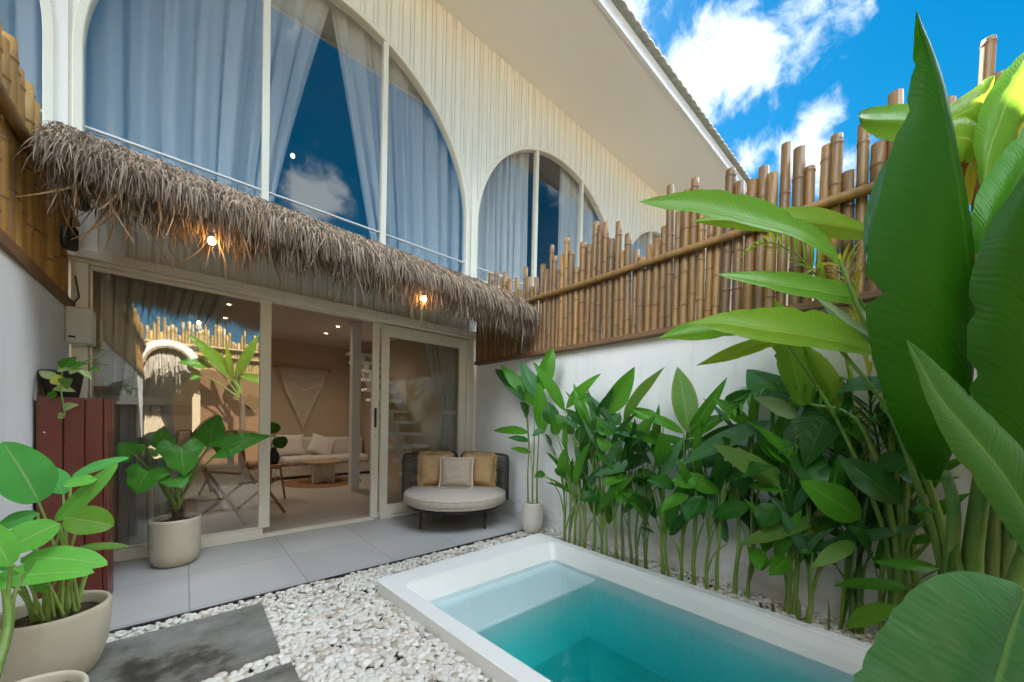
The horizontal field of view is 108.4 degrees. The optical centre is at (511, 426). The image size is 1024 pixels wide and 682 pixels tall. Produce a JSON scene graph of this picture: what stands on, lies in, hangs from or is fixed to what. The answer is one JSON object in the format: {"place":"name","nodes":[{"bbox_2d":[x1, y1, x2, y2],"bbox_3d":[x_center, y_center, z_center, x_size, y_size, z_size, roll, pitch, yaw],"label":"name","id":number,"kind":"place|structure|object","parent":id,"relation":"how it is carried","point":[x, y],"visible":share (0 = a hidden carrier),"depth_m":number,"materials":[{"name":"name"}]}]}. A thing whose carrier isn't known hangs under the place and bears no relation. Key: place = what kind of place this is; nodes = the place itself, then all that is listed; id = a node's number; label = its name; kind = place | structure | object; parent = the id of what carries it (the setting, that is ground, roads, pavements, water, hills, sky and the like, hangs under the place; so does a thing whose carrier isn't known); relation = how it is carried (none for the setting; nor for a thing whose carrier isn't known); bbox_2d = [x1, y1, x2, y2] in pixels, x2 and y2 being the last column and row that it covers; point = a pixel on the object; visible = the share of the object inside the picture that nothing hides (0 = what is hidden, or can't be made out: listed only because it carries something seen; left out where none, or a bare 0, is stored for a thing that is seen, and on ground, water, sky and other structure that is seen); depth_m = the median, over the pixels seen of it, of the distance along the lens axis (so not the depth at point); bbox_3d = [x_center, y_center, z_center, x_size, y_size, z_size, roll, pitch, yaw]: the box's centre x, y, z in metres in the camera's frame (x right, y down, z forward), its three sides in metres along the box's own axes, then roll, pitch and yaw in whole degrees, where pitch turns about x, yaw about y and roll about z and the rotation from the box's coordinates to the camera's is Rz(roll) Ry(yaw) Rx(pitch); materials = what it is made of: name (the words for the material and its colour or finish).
{"place":"outdoors","nodes":[
{"label":"outdoors","id":0,"kind":"place"},
{"bbox_2d":[109,510,522,630],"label":"patio floor","id":1,"kind":"structure","parent":0,"point":[145,590],"depth_m":3.18,"materials":[{"name":"tile"}]},
{"bbox_2d":[36,396,113,598],"bbox_3d":[-2.806,0.476,2.394,0.291,1.325,0.302,0,1,-42],"label":"slatted cabinet","id":2,"kind":"object","parent":1,"relation":"on","point":[77,438],"visible":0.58,"depth_m":2.30,"materials":[{"name":"red wood"}]},
{"bbox_2d":[38,369,83,397],"bbox_3d":[-2.826,-0.268,2.324,0.192,0.162,0.192,0,1,-42],"label":"hanging pot","id":3,"kind":"object","parent":2,"relation":"on","point":[76,383],"visible":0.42,"depth_m":2.30,"materials":[{"name":"black plastic"}]},
{"bbox_2d":[39,346,109,418],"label":"pothos","id":4,"kind":"object","parent":3,"relation":"on","point":[71,365],"visible":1,"depth_m":2.21,"materials":[{"name":"green plant"}]},
{"bbox_2d":[148,512,201,567],"bbox_3d":[-2.803,0.943,3.077,0.332,0.390,0.332,0,1,-42],"label":"plant pot","id":5,"kind":"object","parent":1,"relation":"on","point":[172,544],"visible":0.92,"depth_m":2.96,"materials":[{"name":"ceramic"}]},
{"bbox_2d":[117,415,269,521],"bbox_3d":[-2.630,0.353,3.127,0.983,0.921,0.390,0,1,-42],"label":"philodendron","id":6,"kind":"object","parent":5,"relation":"on","point":[181,461],"visible":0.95,"depth_m":3.00,"materials":[{"name":"green plant"}]},
{"bbox_2d":[39,0,814,562],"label":"house","id":7,"kind":"structure","parent":1,"relation":"on","point":[595,100],"depth_m":5.61,"materials":[{"name":"white paint"}]},
{"bbox_2d":[0,0,41,124],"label":"curtain","id":8,"kind":"object","parent":7,"relation":"attached to","point":[21,21],"visible":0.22,"depth_m":2.83,"materials":[{"name":"blue fabric"}]},
{"bbox_2d":[39,0,54,127],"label":"window","id":9,"kind":"structure","parent":7,"relation":"in","point":[48,37],"depth_m":2.78,"materials":[{"name":"paint"}]},
{"bbox_2d":[93,272,230,544],"bbox_3d":[-3.231,-0.270,3.538,1.055,2.720,0.181,0,1,-42],"label":"curtain","id":10,"kind":"object","parent":7,"relation":"attached to","point":[155,337],"visible":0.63,"depth_m":3.40,"materials":[{"name":"grey fabric"}]},
{"bbox_2d":[176,429,226,499],"bbox_3d":[-4.533,0.536,5.197,0.829,1.039,0.590,2,1,28],"label":"lounge chair","id":11,"kind":"object","parent":7,"relation":"on","point":[184,438],"visible":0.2,"depth_m":4.89,"materials":[{"name":"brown wood"}]},
{"bbox_2d":[85,0,330,202],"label":"curtain","id":12,"kind":"object","parent":7,"relation":"attached to","point":[180,79],"visible":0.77,"depth_m":3.51,"materials":[{"name":"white fabric"}]},
{"bbox_2d":[189,430,285,524],"bbox_3d":[-3.327,0.573,4.515,0.829,1.039,0.590,1,1,13],"label":"lounge chair","id":13,"kind":"object","parent":7,"relation":"on","point":[219,474],"visible":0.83,"depth_m":4.49,"materials":[{"name":"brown wood"}]},
{"bbox_2d":[72,0,469,274],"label":"window","id":14,"kind":"structure","parent":7,"relation":"in","point":[85,9],"depth_m":4.16,"materials":[{"name":"paint"}]},
{"bbox_2d":[257,462,289,498],"bbox_3d":[-3.497,0.807,5.418,0.400,0.532,0.400,0,1,-42],"label":"side table","id":15,"kind":"object","parent":7,"relation":"on","point":[282,464],"visible":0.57,"depth_m":5.47,"materials":[{"name":"brown wood"}]},
{"bbox_2d":[270,447,279,463],"bbox_3d":[-3.489,0.420,5.411,0.150,0.240,0.150,0,1,-42],"label":"vase","id":16,"kind":"object","parent":15,"relation":"on","point":[274,457],"visible":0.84,"depth_m":5.37,"materials":[{"name":"black ceramic"}]},
{"bbox_2d":[244,394,287,447],"bbox_3d":[-3.516,-0.046,5.288,0.524,0.824,0.135,0,1,-42],"label":"monstera stem","id":17,"kind":"object","parent":16,"relation":"in","point":[251,401],"visible":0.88,"depth_m":5.32,"materials":[{"name":"green plant"}]},
{"bbox_2d":[15,120,541,347],"bbox_3d":[-1.508,-1.529,3.645,3.962,1.309,1.503,0,1,-42],"label":"thatch awning","id":18,"kind":"object","parent":7,"relation":"attached to","point":[107,174],"visible":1,"depth_m":2.54,"materials":[{"name":"thatch"},{"name":"bamboo"}]},
{"bbox_2d":[74,193,90,211],"bbox_3d":[-2.829,-1.554,2.418,0.084,0.266,0.140,-1,2,-62],"label":"spotlight","id":19,"kind":"object","parent":18,"relation":"attached to","point":[87,208],"visible":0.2,"depth_m":2.40,"materials":[{"name":"black plastic"}]},
{"bbox_2d":[208,225,215,244],"bbox_3d":[-1.924,-1.230,2.367,0.040,0.122,0.039,0,1,-42],"label":"light bulb","id":20,"kind":"object","parent":18,"relation":"hanging from","point":[211,240],"visible":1,"depth_m":2.36,"materials":[{"name":"beige glass"}]},
{"bbox_2d":[422,288,425,301],"bbox_3d":[-0.800,-1.202,3.365,0.040,0.122,0.039,0,1,-42],"label":"light bulb","id":21,"kind":"object","parent":18,"relation":"hanging from","point":[424,297],"visible":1,"depth_m":3.35,"materials":[{"name":"beige glass"}]},
{"bbox_2d":[291,133,294,157],"bbox_3d":[-3.357,-4.890,5.670,0.056,1.501,0.055,0,1,-42],"label":"pendant light","id":22,"kind":"object","parent":7,"relation":"hanging from","point":[292,155],"visible":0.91,"depth_m":5.67,"materials":[{"name":"beige"}]},
{"bbox_2d":[274,365,330,426],"bbox_3d":[-4.541,-0.640,8.032,1.092,1.350,0.086,0,1,-42],"label":"macrame hanging","id":23,"kind":"object","parent":7,"relation":"attached to","point":[306,397],"visible":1,"depth_m":8.01,"materials":[{"name":"beige fabric"}]},
{"bbox_2d":[258,436,369,477],"bbox_3d":[-4.115,0.604,7.857,2.030,0.750,0.860,0,1,-42],"label":"sofa","id":24,"kind":"object","parent":7,"relation":"on","point":[296,467],"visible":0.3,"depth_m":7.75,"materials":[{"name":"fabric"}]},
{"bbox_2d":[275,434,304,455],"bbox_3d":[-4.515,0.365,7.534,0.169,0.440,0.520,-17,-11,41],"label":"pillow","id":25,"kind":"object","parent":24,"relation":"on","point":[294,445],"visible":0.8,"depth_m":7.50,"materials":[{"name":"fabric"}]},
{"bbox_2d":[306,432,336,454],"bbox_3d":[-4.055,0.389,7.889,0.500,0.420,0.169,25,-30,-35],"label":"pillow","id":26,"kind":"object","parent":24,"relation":"on","point":[320,444],"visible":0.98,"depth_m":7.82,"materials":[{"name":"fabric"}]},
{"bbox_2d":[281,476,361,487],"bbox_3d":[-3.596,1.038,7.035,1.360,0.008,1.360,0,1,-42],"label":"rug","id":27,"kind":"object","parent":7,"relation":"on","point":[306,482],"visible":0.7,"depth_m":6.80,"materials":[{"name":"beige fabric"}]},
{"bbox_2d":[302,459,342,483],"bbox_3d":[-3.586,0.834,7.010,0.690,0.400,0.690,0,1,-42],"label":"coffee table","id":28,"kind":"object","parent":27,"relation":"on","point":[322,470],"visible":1,"depth_m":6.94,"materials":[{"name":"brown wood"}]},
{"bbox_2d":[330,2,460,271],"bbox_3d":[-1.437,-3.635,4.858,1.912,3.060,0.182,0,1,-42],"label":"curtain","id":29,"kind":"object","parent":7,"relation":"attached to","point":[423,207],"visible":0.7,"depth_m":4.82,"materials":[{"name":"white fabric"}]},
{"bbox_2d":[369,322,463,517],"bbox_3d":[-1.226,-0.075,4.976,1.335,2.405,0.059,0,1,-42],"label":"sliding door","id":30,"kind":"structure","parent":7,"relation":"in","point":[375,359],"depth_m":4.55,"materials":[{"name":"paint"}]},
{"bbox_2d":[378,324,466,515],"bbox_3d":[-1.160,-0.079,4.977,1.245,2.360,0.044,0,1,-42],"label":"sliding door","id":31,"kind":"structure","parent":7,"relation":"in","point":[387,331],"depth_m":4.66,"materials":[{"name":"paint"}]},
{"bbox_2d":[424,343,457,457],"bbox_3d":[-1.068,-0.254,5.401,0.720,2.720,0.144,0,1,-42],"label":"curtain","id":32,"kind":"object","parent":7,"relation":"attached to","point":[443,363],"visible":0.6,"depth_m":5.45,"materials":[{"name":"beige fabric"}]},
{"bbox_2d":[477,153,528,290],"bbox_3d":[-0.196,-3.626,5.950,1.241,3.060,0.151,0,1,-42],"label":"curtain","id":33,"kind":"object","parent":7,"relation":"attached to","point":[502,227],"visible":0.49,"depth_m":6.01,"materials":[{"name":"white fabric"}]},
{"bbox_2d":[472,145,610,301],"bbox_3d":[0.835,-3.465,6.652,3.734,2.669,0.106,0,1,-42],"label":"window","id":34,"kind":"structure","parent":7,"relation":"in","point":[583,187],"depth_m":6.23,"materials":[{"name":"paint"}]},
{"bbox_2d":[557,166,599,268],"bbox_3d":[1.506,-3.615,7.452,1.661,3.060,0.149,0,1,-42],"label":"curtain","id":35,"kind":"object","parent":7,"relation":"attached to","point":[568,205],"visible":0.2,"depth_m":7.13,"materials":[{"name":"blue fabric"}]},
{"bbox_2d":[632,229,673,270],"bbox_3d":[3.694,-3.446,9.186,3.734,2.669,0.106,0,1,-42],"label":"window","id":36,"kind":"structure","parent":7,"relation":"in","point":[650,231],"depth_m":8.74,"materials":[{"name":"paint"}]},
{"bbox_2d":[631,233,678,324],"bbox_3d":[3.547,-3.601,9.274,3.606,3.060,0.162,0,1,-42],"label":"curtain","id":37,"kind":"object","parent":7,"relation":"attached to","point":[641,242],"visible":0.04,"depth_m":8.79,"materials":[{"name":"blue fabric"}]},
{"bbox_2d":[402,451,508,528],"bbox_3d":[-0.695,0.752,4.566,1.319,0.814,1.278,1,1,-5],"label":"daybed","id":38,"kind":"object","parent":1,"relation":"on","point":[448,501],"visible":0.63,"depth_m":4.23,"materials":[{"name":"beige fabric"}]},
{"bbox_2d":[417,450,454,485],"bbox_3d":[-0.979,0.549,4.790,0.496,0.494,0.159,1,-12,-19],"label":"throw pillow","id":39,"kind":"object","parent":38,"relation":"on","point":[430,468],"visible":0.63,"depth_m":4.71,"materials":[{"name":"beige fabric"}]},
{"bbox_2d":[438,456,473,487],"bbox_3d":[-0.698,0.573,4.642,0.432,0.402,0.148,1,-15,-5],"label":"throw pillow","id":40,"kind":"object","parent":38,"relation":"on","point":[456,472],"visible":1,"depth_m":4.59,"materials":[{"name":"fabric"}]},
{"bbox_2d":[462,451,497,486],"bbox_3d":[-0.430,0.559,4.834,0.495,0.496,0.159,1,-12,9],"label":"throw pillow","id":41,"kind":"object","parent":38,"relation":"on","point":[484,468],"visible":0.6,"depth_m":4.77,"materials":[{"name":"beige fabric"}]},
{"bbox_2d":[345,352,428,486],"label":"staircase","id":42,"kind":"structure","parent":0,"point":[401,446],"depth_m":6.53,"materials":[{"name":"white"}]},
{"bbox_2d":[106,526,877,681],"bbox_3d":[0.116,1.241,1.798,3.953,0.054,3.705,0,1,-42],"label":"pebbles","id":43,"kind":"object","parent":0,"point":[369,640],"visible":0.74,"depth_m":2.20,"materials":[{"name":"white gravel"}]},
{"bbox_2d":[0,247,69,612],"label":"garden wall","id":44,"kind":"structure","parent":43,"relation":"on","point":[32,325],"depth_m":2.04,"materials":[{"name":"white paint"}]},
{"bbox_2d":[0,22,79,305],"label":"bamboo fence","id":45,"kind":"object","parent":44,"relation":"on","point":[30,236],"visible":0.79,"depth_m":2.04,"materials":[{"name":"bamboo"},{"name":"dark teak"}]},
{"bbox_2d":[61,217,78,251],"bbox_3d":[-3.178,-1.402,2.649,0.084,0.266,0.140,-1,2,-62],"label":"wall speaker","id":46,"kind":"object","parent":45,"relation":"attached to","point":[68,243],"visible":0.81,"depth_m":2.61,"materials":[{"name":"black plastic"}]},
{"bbox_2d":[65,276,95,346],"bbox_3d":[-3.312,-0.903,2.841,0.138,0.536,0.183,0,1,-42],"label":"meter box","id":47,"kind":"object","parent":44,"relation":"attached to","point":[80,325],"visible":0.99,"depth_m":2.79,"materials":[{"name":"white plastic"}]},
{"bbox_2d":[16,670,88,681],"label":"plant pot","id":48,"kind":"object","parent":43,"relation":"on","point":[69,676],"visible":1,"depth_m":1.36,"materials":[{"name":"ceramic"}]},
{"bbox_2d":[0,524,36,678],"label":"cane plant","id":49,"kind":"object","parent":48,"relation":"on","point":[10,549],"visible":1,"depth_m":1.38,"materials":[{"name":"green plant"}]},
{"bbox_2d":[0,590,111,681],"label":"plant pot","id":50,"kind":"object","parent":43,"relation":"on","point":[72,640],"visible":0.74,"depth_m":1.64,"materials":[{"name":"ceramic"}]},
{"bbox_2d":[0,441,128,622],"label":"calathea plant","id":51,"kind":"object","parent":50,"relation":"on","point":[29,475],"visible":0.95,"depth_m":1.64,"materials":[{"name":"green plant"}]},
{"bbox_2d":[87,603,279,681],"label":"stepping slab","id":52,"kind":"structure","parent":43,"relation":"on","point":[202,649],"depth_m":1.93,"materials":[{"name":"grey concrete"}]},
{"bbox_2d":[236,662,299,681],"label":"stepping slab","id":53,"kind":"structure","parent":43,"relation":"on","point":[287,672],"depth_m":1.76,"materials":[{"name":"grey concrete"}]},
{"bbox_2d":[109,525,542,633],"bbox_3d":[-1.099,1.225,3.175,3.920,0.096,0.014,0,1,-42],"label":"patio edge","id":54,"kind":"object","parent":43,"relation":"on","point":[161,620],"visible":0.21,"depth_m":2.67,"materials":[{"name":"grey concrete"}]},
{"bbox_2d":[522,499,542,533],"bbox_3d":[0.231,1.029,4.232,0.244,0.350,0.244,0,1,-42],"label":"plant pot","id":55,"kind":"object","parent":43,"relation":"on","point":[532,517],"visible":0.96,"depth_m":4.13,"materials":[{"name":"ceramic"}]},
{"bbox_2d":[494,347,554,503],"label":"heliconia","id":56,"kind":"object","parent":55,"relation":"on","point":[523,387],"visible":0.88,"depth_m":4.23,"materials":[{"name":"green plant"}]},
{"bbox_2d":[532,382,602,544],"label":"heliconia","id":57,"kind":"object","parent":43,"relation":"on","point":[544,411],"visible":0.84,"depth_m":3.78,"materials":[{"name":"green plant"}]},
{"bbox_2d":[533,362,625,551],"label":"heliconia","id":58,"kind":"object","parent":43,"relation":"on","point":[575,396],"visible":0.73,"depth_m":3.63,"materials":[{"name":"green plant"}]},
{"bbox_2d":[575,367,658,558],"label":"heliconia","id":59,"kind":"object","parent":43,"relation":"on","point":[615,398],"visible":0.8,"depth_m":3.37,"materials":[{"name":"green plant"}]},
{"bbox_2d":[377,534,871,681],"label":"plunge pool","id":60,"kind":"structure","parent":43,"relation":"on","point":[517,610],"depth_m":2.66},
{"bbox_2d":[592,366,702,568],"bbox_3d":[0.998,0.387,3.090,0.399,1.708,0.979,0,1,-42],"label":"heliconia","id":61,"kind":"object","parent":43,"relation":"on","point":[638,499],"visible":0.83,"depth_m":3.16,"materials":[{"name":"green plant"}]},
{"bbox_2d":[613,405,723,581],"bbox_3d":[1.261,0.533,2.921,0.490,1.435,1.250,0,1,-42],"label":"heliconia","id":62,"kind":"object","parent":43,"relation":"on","point":[671,520],"visible":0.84,"depth_m":2.93,"materials":[{"name":"green plant"}]},
{"bbox_2d":[664,366,775,590],"bbox_3d":[1.423,0.381,2.771,0.432,1.750,1.023,0,1,-42],"label":"heliconia","id":63,"kind":"object","parent":43,"relation":"on","point":[690,414],"visible":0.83,"depth_m":2.80,"materials":[{"name":"green plant"}]},
{"bbox_2d":[475,302,976,634],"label":"garden wall","id":64,"kind":"structure","parent":43,"relation":"on","point":[498,404],"depth_m":3.37,"materials":[{"name":"white paint"}]},
{"bbox_2d":[473,34,1003,365],"bbox_3d":[1.706,-1.464,2.888,0.160,1.304,6.739,0,1,-42],"label":"bamboo fence","id":65,"kind":"object","parent":64,"relation":"on","point":[584,300],"visible":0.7,"depth_m":3.13,"materials":[{"name":"brown wood"}]},
{"bbox_2d":[711,390,815,598],"bbox_3d":[1.694,0.430,2.562,0.452,1.668,0.678,0,1,-42],"label":"heliconia","id":66,"kind":"object","parent":43,"relation":"on","point":[734,505],"visible":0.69,"depth_m":2.66,"materials":[{"name":"green plant"}]},
{"bbox_2d":[770,603,774,611],"bbox_3d":[1.783,1.237,2.527,0.024,0.059,0.032,1,1,-19],"label":"plant shoot","id":67,"kind":"object","parent":43,"relation":"on","point":[773,607],"visible":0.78,"depth_m":2.52,"materials":[{"name":"green plant"}]},
{"bbox_2d":[640,189,919,620],"bbox_3d":[1.479,-0.049,2.073,1.745,2.596,0.386,1,1,-5],"label":"heliconia plant","id":68,"kind":"object","parent":43,"relation":"on","point":[791,336],"visible":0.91,"depth_m":1.99,"materials":[{"name":"green plant"}]},
{"bbox_2d":[797,596,800,620],"bbox_3d":[1.880,1.185,2.418,0.022,0.170,0.022,2,1,26],"label":"plant shoot","id":69,"kind":"object","parent":43,"relation":"on","point":[799,612],"visible":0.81,"depth_m":2.41,"materials":[{"name":"green plant"}]},
{"bbox_2d":[682,369,923,615],"bbox_3d":[1.781,0.427,2.452,1.247,1.682,0.430,2,1,27],"label":"heliconia","id":70,"kind":"object","parent":43,"relation":"on","point":[766,514],"visible":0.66,"depth_m":2.44,"materials":[{"name":"green plant"}]},
{"bbox_2d":[737,376,878,623],"bbox_3d":[1.844,0.478,2.378,0.328,1.588,0.764,0,1,-42],"label":"heliconia","id":71,"kind":"object","parent":43,"relation":"on","point":[797,499],"visible":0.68,"depth_m":2.35,"materials":[{"name":"green plant"}]},
{"bbox_2d":[721,232,897,629],"bbox_3d":[1.849,0.012,2.292,1.138,2.481,0.625,1,1,4],"label":"areca palm","id":72,"kind":"object","parent":43,"relation":"on","point":[845,601],"visible":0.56,"depth_m":2.25,"materials":[{"name":"green plant"}]},
{"bbox_2d":[827,600,829,629],"bbox_3d":[1.994,1.174,2.325,0.015,0.200,0.014,2,1,26],"label":"plant shoot","id":73,"kind":"object","parent":43,"relation":"on","point":[828,624],"visible":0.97,"depth_m":2.32,"materials":[{"name":"green plant"}]},
{"bbox_2d":[778,376,960,633],"bbox_3d":[1.950,0.481,2.207,0.473,1.590,0.933,0,1,-42],"label":"heliconia","id":74,"kind":"object","parent":43,"relation":"on","point":[837,505],"visible":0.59,"depth_m":2.18,"materials":[{"name":"green plant"}]},
{"bbox_2d":[825,376,968,630],"bbox_3d":[2.143,0.494,2.071,0.406,1.575,0.870,0,1,-42],"label":"heliconia","id":75,"kind":"object","parent":43,"relation":"on","point":[875,482],"visible":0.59,"depth_m":2.07,"materials":[{"name":"green plant"}]},
{"bbox_2d":[839,9,1023,681],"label":"banana plant","id":76,"kind":"object","parent":43,"relation":"on","point":[936,338],"visible":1,"depth_m":1.55,"materials":[{"name":"green plant"}]},
{"bbox_2d":[858,52,1023,548],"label":"young banana plant","id":77,"kind":"object","parent":43,"relation":"on","point":[987,118],"visible":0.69,"depth_m":1.81,"materials":[{"name":"green plant"}]},
{"bbox_2d":[625,0,1023,280],"label":"sky","id":78,"kind":"structure","parent":0,"point":[766,75],"materials":[{"name":"blue"}]}
]}

